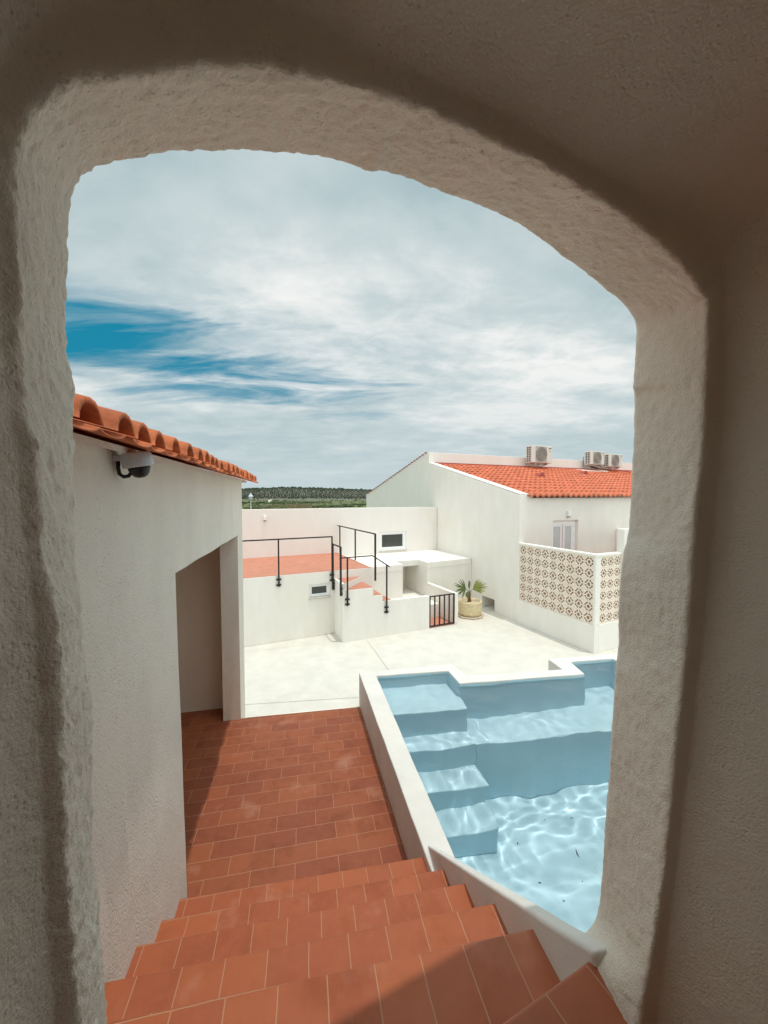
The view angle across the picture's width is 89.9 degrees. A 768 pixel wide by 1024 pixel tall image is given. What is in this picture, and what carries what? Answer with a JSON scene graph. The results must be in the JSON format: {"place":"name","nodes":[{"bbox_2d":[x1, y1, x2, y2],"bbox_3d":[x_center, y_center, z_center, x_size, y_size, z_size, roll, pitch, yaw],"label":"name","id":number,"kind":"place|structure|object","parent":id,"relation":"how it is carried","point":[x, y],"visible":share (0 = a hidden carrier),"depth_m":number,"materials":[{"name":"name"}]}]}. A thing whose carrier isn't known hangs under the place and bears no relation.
{"place":"outdoors","nodes":[
{"label":"outdoors","id":0,"kind":"place"},
{"bbox_2d":[242,500,365,508],"bbox_3d":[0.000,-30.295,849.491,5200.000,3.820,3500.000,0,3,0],"label":"ground","id":1,"kind":"structure","parent":0,"point":[339,502],"depth_m":282.93,"materials":[{"name":"green plant"}]},
{"bbox_2d":[255,503,316,508],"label":"dry brush","id":2,"kind":"object","parent":1,"relation":"on","point":[295,506],"visible":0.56,"depth_m":172.14,"materials":[{"name":"beige plant"}]},
{"bbox_2d":[242,499,365,508],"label":"field bushes","id":3,"kind":"object","parent":1,"relation":"on","point":[274,502],"visible":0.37,"depth_m":239.35,"materials":[{"name":"green plant"}]},
{"bbox_2d":[242,488,368,500],"bbox_3d":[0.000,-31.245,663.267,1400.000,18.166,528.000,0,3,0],"label":"hill","id":4,"kind":"structure","parent":0,"point":[315,499],"depth_m":511.09,"materials":[{"name":"green plant"}]},
{"bbox_2d":[242,486,372,498],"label":"olive grove","id":5,"kind":"object","parent":4,"relation":"on","point":[284,489],"visible":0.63,"depth_m":546.13,"materials":[{"name":"green plant"}]},
{"bbox_2d":[65,149,636,490],"label":"sky","id":6,"kind":"structure","parent":0,"point":[297,319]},
{"bbox_2d":[244,605,617,716],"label":"paving","id":7,"kind":"structure","parent":0,"point":[319,672],"depth_m":7.34,"materials":[{"name":"white concrete"}]},
{"bbox_2d":[72,393,257,982],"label":"building","id":8,"kind":"structure","parent":7,"relation":"on","point":[159,556],"depth_m":1.52,"materials":[{"name":"white paint"}]},
{"bbox_2d":[113,451,153,478],"bbox_3d":[-0.841,-0.160,1.297,0.118,0.096,0.097,0,3,0],"label":"security camera","id":9,"kind":"object","parent":8,"relation":"attached to","point":[138,464],"visible":1,"depth_m":1.27,"materials":[{"name":"black paint"}]},
{"bbox_2d":[181,706,407,897],"bbox_3d":[-1.588,2.572,3.008,3.240,0.791,2.500,-1,3,-11],"label":"landing","id":10,"kind":"object","parent":7,"relation":"on","point":[273,798],"visible":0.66,"depth_m":2.91,"materials":[{"name":"tile"}]},
{"bbox_2d":[104,857,560,1023],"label":"staircase","id":11,"kind":"structure","parent":10,"relation":"on","point":[412,941],"depth_m":1.19,"materials":[{"name":"tile"}]},
{"bbox_2d":[428,845,606,980],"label":"stair parapet","id":12,"kind":"structure","parent":11,"relation":"on","point":[568,949],"depth_m":1.17,"materials":[{"name":"paint"}]},
{"bbox_2d":[243,552,457,646],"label":"raised terrace","id":13,"kind":"structure","parent":7,"relation":"on","point":[304,600],"depth_m":8.38,"materials":[{"name":"white paint"}]},
{"bbox_2d":[242,536,332,586],"bbox_3d":[-3.380,1.087,7.501,4.995,1.025,0.046,-1,3,-24],"label":"terrace railing","id":14,"kind":"object","parent":13,"relation":"on","point":[278,580],"visible":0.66,"depth_m":8.04,"materials":[{"name":"black metal"}]},
{"bbox_2d":[308,583,330,599],"bbox_3d":[-1.423,1.740,8.474,0.506,0.311,0.105,-1,3,-24],"label":"window","id":15,"kind":"structure","parent":13,"relation":"in","point":[321,590],"depth_m":8.49,"materials":[{"name":"white glass"}]},
{"bbox_2d":[332,543,342,595],"bbox_3d":[-1.007,1.223,8.269,0.058,1.036,0.650,-1,3,-24],"label":"short stair railing","id":16,"kind":"object","parent":13,"relation":"on","point":[333,582],"visible":1,"depth_m":8.11,"materials":[{"name":"black metal"}]},
{"bbox_2d":[242,507,436,558],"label":"back wall","id":17,"kind":"structure","parent":13,"relation":"on","point":[401,529],"depth_m":11.29,"materials":[{"name":"white paint"}]},
{"bbox_2d":[379,531,406,551],"bbox_3d":[0.272,0.920,12.065,0.976,0.611,0.105,-1,3,-24],"label":"window","id":18,"kind":"structure","parent":17,"relation":"in","point":[388,541],"depth_m":12.09,"materials":[{"name":"white glass"}]},
{"bbox_2d":[338,525,375,580],"bbox_3d":[-0.769,0.972,10.016,0.036,1.084,2.798,-1,3,-24],"label":"deck railing","id":19,"kind":"object","parent":13,"relation":"on","point":[355,545],"visible":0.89,"depth_m":9.45,"materials":[{"name":"black metal"}]},
{"bbox_2d":[341,555,389,613],"bbox_3d":[-0.377,1.579,8.217,1.107,1.309,0.044,-1,3,-24],"label":"bent stair railing","id":20,"kind":"object","parent":13,"relation":"attached to","point":[386,606],"visible":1,"depth_m":8.35,"materials":[{"name":"black metal"}]},
{"bbox_2d":[429,593,454,626],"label":"gate","id":21,"kind":"structure","parent":13,"relation":"attached to","point":[439,624],"depth_m":9.08,"materials":[{"name":"black metal"}]},
{"bbox_2d":[0,0,767,1023],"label":"arched passage","id":22,"kind":"object","parent":7,"relation":"on","point":[618,148],"visible":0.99,"depth_m":0.54,"materials":[{"name":"paint"}]},
{"bbox_2d":[348,550,471,598],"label":"outbuilding","id":23,"kind":"structure","parent":7,"relation":"on","point":[417,571],"depth_m":10.68,"materials":[{"name":"white paint"}]},
{"bbox_2d":[458,597,483,619],"bbox_3d":[2.208,2.466,9.872,0.653,0.400,0.653,-1,3,-22],"label":"plant pot","id":24,"kind":"object","parent":7,"relation":"on","point":[472,610],"visible":0.93,"depth_m":9.64,"materials":[{"name":"stone"}]},
{"bbox_2d":[455,579,487,601],"bbox_3d":[2.193,1.997,9.834,1.076,0.621,0.263,-1,3,-27],"label":"palm","id":25,"kind":"object","parent":24,"relation":"on","point":[477,587],"visible":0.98,"depth_m":9.83,"materials":[{"name":"green plant"}]},
{"bbox_2d":[359,654,616,871],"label":"swimming pool","id":26,"kind":"structure","parent":7,"relation":"in","point":[418,825],"depth_m":3.14,"materials":[{"name":"paint"}]},
{"bbox_2d":[378,661,615,932],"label":"water","id":27,"kind":"structure","parent":26,"relation":"in","point":[514,777],"depth_m":2.77,"materials":[{"name":"blue liquid"}]},
{"bbox_2d":[366,452,631,620],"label":"house","id":28,"kind":"structure","parent":7,"relation":"on","point":[493,512],"depth_m":10.80,"materials":[{"name":"white paint"}]},
{"bbox_2d":[526,445,551,466],"bbox_3d":[5.889,-2.130,14.771,1.044,0.780,0.516,-1,3,-24],"label":"air conditioner","id":29,"kind":"object","parent":28,"relation":"on","point":[539,455],"visible":1,"depth_m":14.53,"materials":[{"name":"white metal"}]},
{"bbox_2d":[552,520,575,601],"bbox_3d":[4.662,1.320,10.095,0.915,2.210,0.090,-1,3,-24],"label":"french window","id":30,"kind":"structure","parent":28,"relation":"in","point":[563,534],"depth_m":10.07,"materials":[{"name":"white glass"}]},
{"bbox_2d":[583,451,630,472],"bbox_3d":[9.277,-2.079,16.117,1.962,0.870,0.669,0,3,-7],"label":"air conditioner","id":31,"kind":"object","parent":28,"relation":"attached to","point":[593,458],"visible":1,"depth_m":15.84,"materials":[{"name":"white metal"}]},
{"bbox_2d":[601,454,621,468],"bbox_3d":[9.732,-2.132,16.516,0.844,0.670,0.516,-1,3,-24],"label":"air conditioner","id":32,"kind":"object","parent":28,"relation":"on","point":[612,460],"visible":0.94,"depth_m":16.27,"materials":[{"name":"white metal"}]},
{"bbox_2d":[517,528,628,653],"bbox_3d":[5.827,1.479,9.349,4.725,2.420,2.118,-1,3,-24],"label":"breeze block screen","id":33,"kind":"object","parent":7,"relation":"on","point":[537,591],"visible":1,"depth_m":7.94,"materials":[{"name":"concrete"}]},
{"bbox_2d":[503,962,626,1023],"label":"passage floor","id":34,"kind":"structure","parent":0,"point":[582,995],"depth_m":0.83,"materials":[{"name":"tile"}]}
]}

